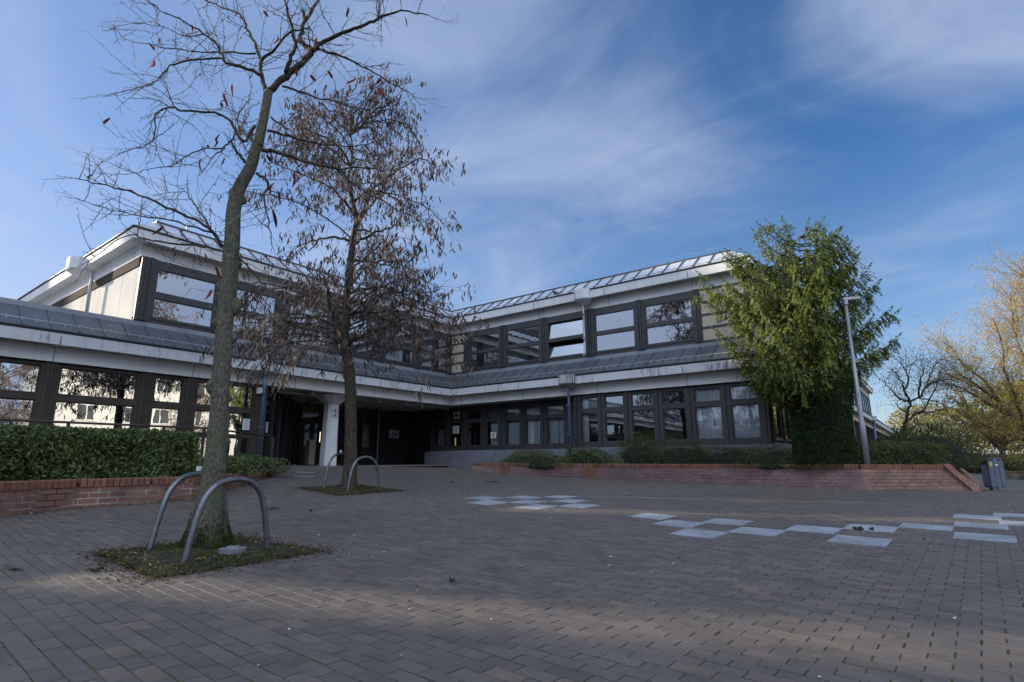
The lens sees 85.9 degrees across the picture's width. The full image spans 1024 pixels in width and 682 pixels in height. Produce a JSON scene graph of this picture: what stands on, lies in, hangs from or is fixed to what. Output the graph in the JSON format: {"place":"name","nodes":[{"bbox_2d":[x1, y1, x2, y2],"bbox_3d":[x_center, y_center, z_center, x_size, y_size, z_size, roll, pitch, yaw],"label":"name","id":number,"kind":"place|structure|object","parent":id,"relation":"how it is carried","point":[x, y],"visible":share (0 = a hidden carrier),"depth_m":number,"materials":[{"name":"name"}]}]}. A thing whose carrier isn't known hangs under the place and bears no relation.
{"place":"outdoors","nodes":[
{"label":"outdoors","id":0,"kind":"place"},
{"bbox_2d":[304,440,315,464],"bbox_3d":[-8.198,4.516,22.346,0.280,0.980,0.290,-9,-15,36],"label":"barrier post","id":1,"kind":"object","parent":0,"point":[310,452],"visible":1,"depth_m":22.25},
{"bbox_2d":[0,469,1023,681],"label":"paving stones","id":2,"kind":"object","parent":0,"point":[432,533],"visible":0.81,"depth_m":3.87,"materials":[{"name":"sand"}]},
{"bbox_2d":[4,564,23,570],"bbox_3d":[-4.029,1.832,4.431,0.303,0.053,0.036,-6,-13,25],"label":"fallen pod","id":3,"kind":"object","parent":2,"relation":"on","point":[8,567],"visible":0.98,"depth_m":4.41,"materials":[{"name":"brown plant"}]},
{"bbox_2d":[18,473,279,513],"bbox_3d":[-5.883,2.993,11.451,1.218,0.400,8.608,0,-12,0],"label":"leaf drift","id":4,"kind":"object","parent":2,"relation":"on","point":[115,505],"visible":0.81,"depth_m":8.15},
{"bbox_2d":[48,531,347,591],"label":"soil crumbs","id":5,"kind":"object","parent":2,"relation":"on","point":[108,559],"visible":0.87,"depth_m":4.80,"materials":[{"name":"soil"}]},
{"bbox_2d":[101,538,314,575],"bbox_3d":[-2.904,2.002,5.247,1.608,0.066,1.519,-9,-15,36],"label":"soil pit","id":6,"kind":"object","parent":2,"relation":"on","point":[164,554],"visible":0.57,"depth_m":4.97,"materials":[{"name":"soil"}]},
{"bbox_2d":[146,471,228,549],"bbox_3d":[-3.279,1.781,5.677,0.054,0.850,0.915,-6,-13,24],"label":"protection hoop","id":7,"kind":"object","parent":6,"relation":"on","point":[163,505],"visible":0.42,"depth_m":5.41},
{"bbox_2d":[84,533,321,570],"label":"pit litter","id":8,"kind":"object","parent":6,"relation":"on","point":[131,558],"visible":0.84,"depth_m":4.93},
{"bbox_2d":[99,537,316,575],"label":"moss","id":9,"kind":"object","parent":6,"relation":"on","point":[206,552],"visible":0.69,"depth_m":5.03,"materials":[{"name":"plant"}]},
{"bbox_2d":[181,476,269,562],"bbox_3d":[-2.591,1.677,5.086,0.054,0.829,0.894,-7,-14,27],"label":"protection hoop","id":10,"kind":"object","parent":6,"relation":"on","point":[200,509],"visible":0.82,"depth_m":5.02,"materials":[{"name":"metal"}]},
{"bbox_2d":[218,545,246,554],"bbox_3d":[-2.635,1.966,5.193,0.237,0.076,0.237,-9,-15,36],"label":"rock","id":11,"kind":"object","parent":6,"relation":"on","point":[229,549],"visible":0.92,"depth_m":5.13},
{"bbox_2d":[40,0,458,549],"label":"honey locust tree","id":12,"kind":"object","parent":6,"relation":"on","point":[212,531],"visible":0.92,"depth_m":6.19,"materials":[{"name":"brown plant"}]},
{"bbox_2d":[273,483,415,498],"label":"soil crumbs","id":13,"kind":"object","parent":2,"relation":"on","point":[302,487],"visible":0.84,"depth_m":11.47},
{"bbox_2d":[307,485,400,494],"bbox_3d":[-3.472,3.180,11.783,1.659,0.099,1.761,-9,-15,36],"label":"soil pit","id":14,"kind":"object","parent":2,"relation":"on","point":[344,491],"visible":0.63,"depth_m":11.49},
{"bbox_2d":[323,453,343,486],"bbox_3d":[-3.839,2.927,12.264,0.054,0.860,0.834,-10,-15,37],"label":"protection hoop","id":15,"kind":"object","parent":14,"relation":"on","point":[328,466],"visible":0.46,"depth_m":12.04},
{"bbox_2d":[296,484,390,492],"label":"pit litter","id":16,"kind":"object","parent":14,"relation":"on","point":[345,487],"visible":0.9,"depth_m":11.76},
{"bbox_2d":[199,62,489,488],"bbox_3d":[-3.530,-1.779,13.254,7.198,10.470,6.218,-9,-15,36],"label":"honey locust tree","id":17,"kind":"object","parent":14,"relation":"on","point":[343,330],"visible":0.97,"depth_m":12.55,"materials":[{"name":"brown plant"}]},
{"bbox_2d":[314,485,393,492],"label":"moss","id":18,"kind":"object","parent":14,"relation":"on","point":[335,486],"visible":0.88,"depth_m":11.57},
{"bbox_2d":[346,456,380,490],"bbox_3d":[-3.096,2.839,11.557,0.054,0.841,0.856,-11,-16,40],"label":"protection hoop","id":19,"kind":"object","parent":14,"relation":"on","point":[354,464],"visible":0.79,"depth_m":11.60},
{"bbox_2d":[466,496,500,499],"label":"granite slab","id":20,"kind":"structure","parent":2,"relation":"on","point":[484,498],"depth_m":10.50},
{"bbox_2d":[468,500,507,505],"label":"granite slab","id":21,"kind":"structure","parent":2,"relation":"on","point":[488,502],"depth_m":9.80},
{"bbox_2d":[504,496,541,499],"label":"granite slab","id":22,"kind":"structure","parent":2,"relation":"on","point":[522,497],"depth_m":10.79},
{"bbox_2d":[508,500,548,503],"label":"granite slab","id":23,"kind":"structure","parent":2,"relation":"on","point":[529,502],"depth_m":9.90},
{"bbox_2d":[514,504,556,509],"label":"granite slab","id":24,"kind":"structure","parent":2,"relation":"on","point":[536,506],"depth_m":9.18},
{"bbox_2d":[546,495,578,497],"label":"granite slab","id":25,"kind":"structure","parent":2,"relation":"on","point":[560,496],"depth_m":11.12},
{"bbox_2d":[550,499,588,502],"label":"granite slab","id":26,"kind":"structure","parent":2,"relation":"on","point":[569,500],"depth_m":10.24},
{"bbox_2d":[559,503,599,507],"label":"granite slab","id":27,"kind":"structure","parent":2,"relation":"on","point":[576,505],"depth_m":9.33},
{"bbox_2d":[628,513,676,519],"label":"granite slab","id":28,"kind":"structure","parent":2,"relation":"on","point":[653,516],"depth_m":7.88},
{"bbox_2d":[653,519,704,527],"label":"granite slab","id":29,"kind":"structure","parent":2,"relation":"on","point":[680,523],"depth_m":7.17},
{"bbox_2d":[669,528,728,538],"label":"granite slab","id":30,"kind":"structure","parent":2,"relation":"on","point":[701,533],"depth_m":6.36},
{"bbox_2d":[703,518,753,525],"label":"granite slab","id":31,"kind":"structure","parent":2,"relation":"on","point":[727,522],"depth_m":7.31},
{"bbox_2d":[728,527,786,536],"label":"granite slab","id":32,"kind":"structure","parent":2,"relation":"on","point":[759,531],"depth_m":6.46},
{"bbox_2d":[785,525,842,534],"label":"granite slab","id":33,"kind":"structure","parent":2,"relation":"on","point":[816,529],"depth_m":6.57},
{"bbox_2d":[827,535,892,546],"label":"granite slab","id":34,"kind":"structure","parent":2,"relation":"on","point":[868,541],"depth_m":5.78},
{"bbox_2d":[843,524,898,532],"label":"granite slab","id":35,"kind":"structure","parent":2,"relation":"on","point":[889,529],"depth_m":6.62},
{"bbox_2d":[953,532,1017,542],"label":"granite slab","id":36,"kind":"structure","parent":2,"relation":"on","point":[985,537],"depth_m":5.90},
{"bbox_2d":[0,0,1023,456],"label":"sky","id":37,"kind":"structure","parent":0,"point":[591,137],"materials":[{"name":"blue"}]},
{"bbox_2d":[272,465,1023,490],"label":"paved plaza","id":38,"kind":"structure","parent":0,"point":[1015,484],"depth_m":19.00,"materials":[{"name":"brick"}]},
{"bbox_2d":[0,418,274,464],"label":"railing","id":39,"kind":"object","parent":38,"relation":"on","point":[118,425],"visible":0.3,"depth_m":14.88,"materials":[{"name":"metal"}]},
{"bbox_2d":[0,471,283,515],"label":"brick planter","id":40,"kind":"object","parent":38,"relation":"on","point":[16,497],"visible":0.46,"depth_m":8.22,"materials":[{"name":"brick"}]},
{"bbox_2d":[0,218,896,468],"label":"school building","id":41,"kind":"structure","parent":38,"relation":"on","point":[117,332],"depth_m":19.57,"materials":[{"name":"paint"}]},
{"bbox_2d":[0,357,45,425],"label":"window","id":42,"kind":"structure","parent":41,"relation":"in","point":[21,381],"depth_m":13.25,"materials":[{"name":"glass"}]},
{"bbox_2d":[48,364,141,428],"bbox_3d":[-10.902,1.938,14.368,0.100,2.460,1.880,-9,-15,36],"label":"window","id":43,"kind":"structure","parent":41,"relation":"in","point":[81,393],"depth_m":14.43,"materials":[{"name":"glass"}]},
{"bbox_2d":[147,374,186,433],"bbox_3d":[-9.901,2.216,15.669,0.100,2.460,0.890,-9,-15,36],"label":"window","id":44,"kind":"structure","parent":41,"relation":"in","point":[168,392],"depth_m":15.78,"materials":[{"name":"glass"}]},
{"bbox_2d":[149,267,217,329],"bbox_3d":[-10.024,-1.272,16.875,0.090,1.590,1.820,-9,-15,36],"label":"window","id":45,"kind":"structure","parent":41,"relation":"in","point":[169,285],"depth_m":16.82,"materials":[{"name":"glass"}]},
{"bbox_2d":[190,379,256,459],"bbox_3d":[-8.911,2.492,16.954,0.100,2.460,1.880,-9,-15,36],"label":"window","id":46,"kind":"structure","parent":41,"relation":"in","point":[241,408],"depth_m":17.24,"materials":[{"name":"glass"}]},
{"bbox_2d":[242,419,249,429],"bbox_3d":[-8.447,2.650,17.477,0.006,0.350,0.230,-9,-15,36],"label":"notice","id":47,"kind":"object","parent":41,"relation":"attached to","point":[246,424],"visible":1,"depth_m":17.47,"materials":[{"name":"paper"}]},
{"bbox_2d":[233,287,278,340],"bbox_3d":[-8.746,-0.917,18.535,0.090,1.590,1.690,-9,-15,36],"label":"window","id":48,"kind":"structure","parent":41,"relation":"in","point":[269,299],"depth_m":18.71,"materials":[{"name":"glass"}]},
{"bbox_2d":[262,420,268,456],"bbox_3d":[-9.031,3.657,19.997,0.050,1.550,0.500,-9,-15,36],"label":"inner door","id":49,"kind":"structure","parent":41,"relation":"in","point":[265,438],"depth_m":20.02,"materials":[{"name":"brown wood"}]},
{"bbox_2d":[266,388,274,457],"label":"window","id":50,"kind":"structure","parent":41,"relation":"in","point":[269,412],"depth_m":18.78,"materials":[{"name":"black glass"}]},
{"bbox_2d":[274,393,281,448],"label":"window","id":51,"kind":"structure","parent":41,"relation":"in","point":[277,417],"depth_m":19.77,"materials":[{"name":"black glass"}]},
{"bbox_2d":[279,395,287,449],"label":"window","id":52,"kind":"structure","parent":41,"relation":"in","point":[283,419],"depth_m":20.73,"materials":[{"name":"black glass"}]},
{"bbox_2d":[285,398,293,449],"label":"window","id":53,"kind":"structure","parent":41,"relation":"in","point":[292,401],"depth_m":21.72,"materials":[{"name":"black glass"}]},
{"bbox_2d":[292,401,298,450],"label":"window","id":54,"kind":"structure","parent":41,"relation":"in","point":[297,410],"depth_m":22.68,"materials":[{"name":"black glass"}]},
{"bbox_2d":[288,300,329,349],"bbox_3d":[-7.477,-0.564,20.183,0.090,1.590,1.690,-9,-15,36],"label":"window","id":55,"kind":"structure","parent":41,"relation":"in","point":[328,311],"depth_m":20.30,"materials":[{"name":"glass"}]},
{"bbox_2d":[297,403,321,448],"bbox_3d":[-8.583,3.603,23.344,0.090,1.870,0.950,-9,-15,36],"label":"door","id":56,"kind":"structure","parent":41,"relation":"in","point":[301,419],"depth_m":23.38,"materials":[{"name":"black glass"}]},
{"bbox_2d":[319,405,341,448],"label":"window","id":57,"kind":"structure","parent":41,"relation":"in","point":[340,410],"depth_m":24.37,"materials":[{"name":"black glass"}]},
{"bbox_2d":[340,407,360,448],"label":"window","id":58,"kind":"structure","parent":41,"relation":"in","point":[343,411],"depth_m":24.79,"materials":[{"name":"black glass"}]},
{"bbox_2d":[337,315,379,358],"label":"window","id":59,"kind":"structure","parent":41,"relation":"in","point":[363,348],"depth_m":22.00,"materials":[{"name":"glass"}]},
{"bbox_2d":[359,408,375,448],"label":"window","id":60,"kind":"structure","parent":41,"relation":"in","point":[374,410],"depth_m":25.73,"materials":[{"name":"black glass"}]},
{"bbox_2d":[388,430,399,437],"bbox_3d":[-5.766,4.551,26.892,0.025,0.400,0.700,-9,-15,36],"label":"wall picture","id":61,"kind":"object","parent":41,"relation":"attached to","point":[393,433],"depth_m":26.89},
{"bbox_2d":[384,326,415,365],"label":"window","id":62,"kind":"structure","parent":41,"relation":"in","point":[407,348],"depth_m":23.79,"materials":[{"name":"black metal"}]},
{"bbox_2d":[421,332,447,371],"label":"window","id":63,"kind":"structure","parent":41,"relation":"in","point":[445,354],"depth_m":25.38,"materials":[{"name":"black metal"}]},
{"bbox_2d":[432,412,445,447],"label":"window","id":64,"kind":"structure","parent":41,"relation":"in","point":[440,413],"depth_m":26.41,"materials":[{"name":"black metal"}]},
{"bbox_2d":[448,411,461,447],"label":"window","id":65,"kind":"structure","parent":41,"relation":"in","point":[450,413],"depth_m":25.76,"materials":[{"name":"black metal"}]},
{"bbox_2d":[465,409,480,447],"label":"window","id":66,"kind":"structure","parent":41,"relation":"in","point":[467,420],"depth_m":25.15,"materials":[{"name":"black metal"}]},
{"bbox_2d":[469,331,498,369],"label":"window","id":67,"kind":"structure","parent":41,"relation":"in","point":[495,349],"depth_m":24.95,"materials":[{"name":"black metal"}]},
{"bbox_2d":[485,408,498,446],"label":"window","id":68,"kind":"structure","parent":41,"relation":"in","point":[496,419],"depth_m":24.48,"materials":[{"name":"black metal"}]},
{"bbox_2d":[504,407,520,446],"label":"window","id":69,"kind":"structure","parent":41,"relation":"in","point":[514,418],"depth_m":23.82,"materials":[{"name":"black metal"}]},
{"bbox_2d":[506,324,539,364],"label":"window","id":70,"kind":"structure","parent":41,"relation":"in","point":[534,343],"depth_m":23.67,"materials":[{"name":"black metal"}]},
{"bbox_2d":[524,405,541,445],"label":"window","id":71,"kind":"structure","parent":41,"relation":"in","point":[530,417],"depth_m":23.20,"materials":[{"name":"black metal"}]},
{"bbox_2d":[545,403,564,445],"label":"window","id":72,"kind":"structure","parent":41,"relation":"in","point":[562,415],"depth_m":22.54,"materials":[{"name":"black metal"}]},
{"bbox_2d":[547,316,582,359],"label":"window","id":73,"kind":"structure","parent":41,"relation":"in","point":[577,336],"depth_m":22.53,"materials":[{"name":"clear glass"}]},
{"bbox_2d":[578,395,599,444],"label":"window","id":74,"kind":"structure","parent":41,"relation":"in","point":[582,412],"depth_m":20.81,"materials":[{"name":"black metal"}]},
{"bbox_2d":[593,307,636,353],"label":"window","id":75,"kind":"structure","parent":41,"relation":"in","point":[615,330],"depth_m":21.09,"materials":[{"name":"glass"}]},
{"bbox_2d":[603,393,626,443],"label":"window","id":76,"kind":"structure","parent":41,"relation":"in","point":[606,409],"depth_m":20.21,"materials":[{"name":"black metal"}]},
{"bbox_2d":[629,390,656,442],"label":"window","id":77,"kind":"structure","parent":41,"relation":"in","point":[638,408],"depth_m":19.58,"materials":[{"name":"black metal"}]},
{"bbox_2d":[643,296,695,346],"bbox_3d":[5.662,-0.679,19.845,1.850,1.590,0.090,-9,-15,36],"label":"window","id":78,"kind":"structure","parent":41,"relation":"in","point":[670,321],"depth_m":19.83,"materials":[{"name":"glass"}]},
{"bbox_2d":[659,388,689,442],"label":"window","id":79,"kind":"structure","parent":41,"relation":"in","point":[670,406],"depth_m":18.89,"materials":[{"name":"black metal"}]},
{"bbox_2d":[691,385,725,441],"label":"window","id":80,"kind":"structure","parent":41,"relation":"in","point":[716,403],"depth_m":18.19,"materials":[{"name":"black metal"}]},
{"bbox_2d":[726,383,764,440],"bbox_3d":[7.416,2.250,17.472,0.990,1.820,0.110,-9,-15,36],"label":"window","id":81,"kind":"structure","parent":41,"relation":"in","point":[746,401],"depth_m":17.54,"materials":[{"name":"black metal"}]},
{"bbox_2d":[773,391,783,440],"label":"window","id":82,"kind":"structure","parent":41,"relation":"in","point":[777,416],"depth_m":17.95,"materials":[{"name":"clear glass"}]},
{"bbox_2d":[783,408,791,441],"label":"window","id":83,"kind":"structure","parent":41,"relation":"in","point":[787,423],"depth_m":19.07,"materials":[{"name":"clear glass"}]},
{"bbox_2d":[472,462,982,490],"bbox_3d":[5.957,4.143,17.133,15.893,0.725,5.482,-5,-13,20],"label":"brick planter","id":84,"kind":"object","parent":38,"relation":"on","point":[943,477],"visible":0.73,"depth_m":15.07,"materials":[{"name":"brick"}]},
{"label":"soil","id":85,"kind":"structure","parent":84,"relation":"in","visible":0},
{"bbox_2d":[495,449,576,467],"bbox_3d":[0.772,4.186,19.606,3.422,0.689,1.719,-9,-15,36],"label":"dark shrub","id":86,"kind":"object","parent":85,"relation":"on","point":[535,460],"visible":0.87,"depth_m":19.15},
{"bbox_2d":[556,444,613,466],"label":"dark shrub","id":87,"kind":"object","parent":85,"relation":"on","point":[582,456],"visible":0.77,"depth_m":19.29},
{"bbox_2d":[609,430,667,463],"bbox_3d":[4.390,3.818,18.881,2.292,1.528,1.284,-9,-15,36],"label":"dark shrub","id":88,"kind":"object","parent":85,"relation":"on","point":[634,453],"visible":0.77,"depth_m":18.66,"materials":[{"name":"plant"}]},
{"bbox_2d":[643,436,713,463],"bbox_3d":[5.483,3.666,17.797,2.742,1.245,1.417,-9,-15,36],"label":"dark shrub","id":89,"kind":"object","parent":85,"relation":"on","point":[680,454],"visible":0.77,"depth_m":17.60,"materials":[{"name":"plant"}]},
{"bbox_2d":[690,445,768,463],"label":"dark shrub","id":90,"kind":"object","parent":85,"relation":"on","point":[728,456],"visible":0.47,"depth_m":16.66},
{"bbox_2d":[732,441,805,468],"bbox_3d":[7.573,3.227,15.579,2.537,0.777,1.169,-9,-15,36],"label":"dark shrub","id":91,"kind":"object","parent":85,"relation":"on","point":[776,458],"visible":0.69,"depth_m":15.43,"materials":[{"name":"plant"}]},
{"bbox_2d":[689,215,907,469],"bbox_3d":[8.018,0.090,16.070,5.388,7.327,4.064,5,-13,-22],"label":"yew tree","id":92,"kind":"object","parent":85,"relation":"on","point":[812,399],"visible":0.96,"depth_m":15.25,"materials":[{"name":"green plant"}]},
{"bbox_2d":[840,296,870,463],"bbox_3d":[9.190,1.083,14.448,0.570,4.720,0.200,3,-13,-14],"label":"street lamp","id":93,"kind":"object","parent":85,"relation":"on","point":[862,429],"visible":0.93,"depth_m":14.34,"materials":[{"name":"metal"}]},
{"bbox_2d":[837,438,952,465],"bbox_3d":[11.056,3.207,15.585,6.250,0.873,2.598,8,-14,-32],"label":"juniper hedge","id":94,"kind":"object","parent":85,"relation":"on","point":[916,453],"visible":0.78,"depth_m":14.09,"materials":[{"name":"plant"}]},
{"bbox_2d":[870,431,943,460],"bbox_3d":[11.301,3.186,15.901,2.465,1.201,1.984,-9,-15,36],"label":"juniper bush","id":95,"kind":"object","parent":85,"relation":"on","point":[893,436],"visible":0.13,"depth_m":15.82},
{"bbox_2d":[868,331,993,435],"bbox_3d":[14.469,2.003,19.183,4.762,5.182,3.023,3,-13,-14],"label":"bare tree","id":96,"kind":"object","parent":85,"relation":"on","point":[909,403],"visible":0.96,"depth_m":19.15,"materials":[{"name":"brown plant"}]},
{"bbox_2d":[889,418,998,467],"bbox_3d":[12.248,3.020,16.173,2.880,1.643,3.391,-1,-12,6],"label":"juniper bush","id":97,"kind":"object","parent":85,"relation":"on","point":[962,457],"visible":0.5,"depth_m":15.43,"materials":[{"name":"plant"}]},
{"bbox_2d":[899,523,953,530],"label":"granite slab","id":98,"kind":"structure","parent":38,"relation":"on","point":[927,526],"depth_m":6.75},
{"bbox_2d":[895,239,1023,465],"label":"golden tree","id":99,"kind":"object","parent":38,"relation":"on","point":[1011,386],"visible":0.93,"depth_m":25.78,"materials":[{"name":"yellow plant"}]},
{"bbox_2d":[953,514,1001,519],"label":"granite slab","id":100,"kind":"structure","parent":38,"relation":"on","point":[962,516],"depth_m":7.67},
{"bbox_2d":[953,522,1008,529],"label":"granite slab","id":101,"kind":"structure","parent":38,"relation":"on","point":[982,525],"depth_m":6.83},
{"bbox_2d":[977,458,1006,490],"bbox_3d":[11.689,3.280,13.371,0.400,0.860,0.302,0,-12,0],"label":"litter bin","id":102,"kind":"object","parent":38,"relation":"on","point":[993,473],"visible":0.95,"depth_m":13.27,"materials":[{"name":"metal"}]},
{"bbox_2d":[993,513,1023,517],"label":"granite slab","id":103,"kind":"structure","parent":38,"relation":"on","point":[1009,515],"depth_m":7.89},
{"bbox_2d":[998,520,1023,525],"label":"granite slab","id":104,"kind":"structure","parent":38,"relation":"on","point":[1008,522],"depth_m":7.10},
{"bbox_2d":[1005,471,1023,479],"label":"kerb wall","id":105,"kind":"structure","parent":38,"relation":"on","point":[1019,475],"depth_m":20.02,"materials":[{"name":"brick"}]},
{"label":"planter soil","id":106,"kind":"structure","parent":38,"relation":"on","visible":0},
{"bbox_2d":[0,422,201,480],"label":"laurel hedge","id":107,"kind":"object","parent":106,"relation":"on","point":[38,452],"visible":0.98,"depth_m":8.58,"materials":[{"name":"plant"}]},
{"bbox_2d":[192,452,260,475],"bbox_3d":[-6.299,2.627,11.739,1.755,0.545,1.420,-9,-15,36],"label":"shrub","id":108,"kind":"object","parent":106,"relation":"on","point":[233,466],"visible":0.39,"depth_m":11.56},
{"bbox_2d":[234,452,290,473],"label":"shrub","id":109,"kind":"object","parent":106,"relation":"on","point":[263,465],"visible":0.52,"depth_m":13.70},
{"label":"ground","id":110,"kind":"structure","parent":0,"visible":0},
{"bbox_2d":[885,401,994,452],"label":"distant tree","id":111,"kind":"object","parent":110,"relation":"on","point":[899,418],"visible":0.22,"depth_m":62.35,"materials":[{"name":"green plant"}]},
{"bbox_2d":[938,388,1023,455],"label":"olive tree","id":112,"kind":"object","parent":110,"relation":"on","point":[963,422],"visible":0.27,"depth_m":40.96,"materials":[{"name":"green plant"}]},
{"bbox_2d":[954,378,1023,454],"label":"distant tree","id":113,"kind":"object","parent":110,"relation":"on","point":[998,416],"visible":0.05,"depth_m":58.43,"materials":[{"name":"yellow plant"}]},
{"bbox_2d":[964,452,1023,473],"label":"yellow shrub","id":114,"kind":"object","parent":110,"relation":"on","point":[1006,468],"visible":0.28,"depth_m":28.02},
{"bbox_2d":[976,400,1023,443],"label":"russet tree","id":115,"kind":"object","parent":110,"relation":"on","point":[1006,431],"visible":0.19,"depth_m":34.28,"materials":[{"name":"brown plant"}]},
{"bbox_2d":[990,345,1023,446],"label":"golden tree","id":116,"kind":"object","parent":110,"relation":"on","point":[1011,393],"visible":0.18,"depth_m":33.56,"materials":[{"name":"yellow plant"}]},
{"bbox_2d":[997,450,1023,470],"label":"yellow shrub","id":117,"kind":"object","parent":110,"relation":"on","point":[1021,460],"visible":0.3,"depth_m":30.65,"materials":[{"name":"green plant"}]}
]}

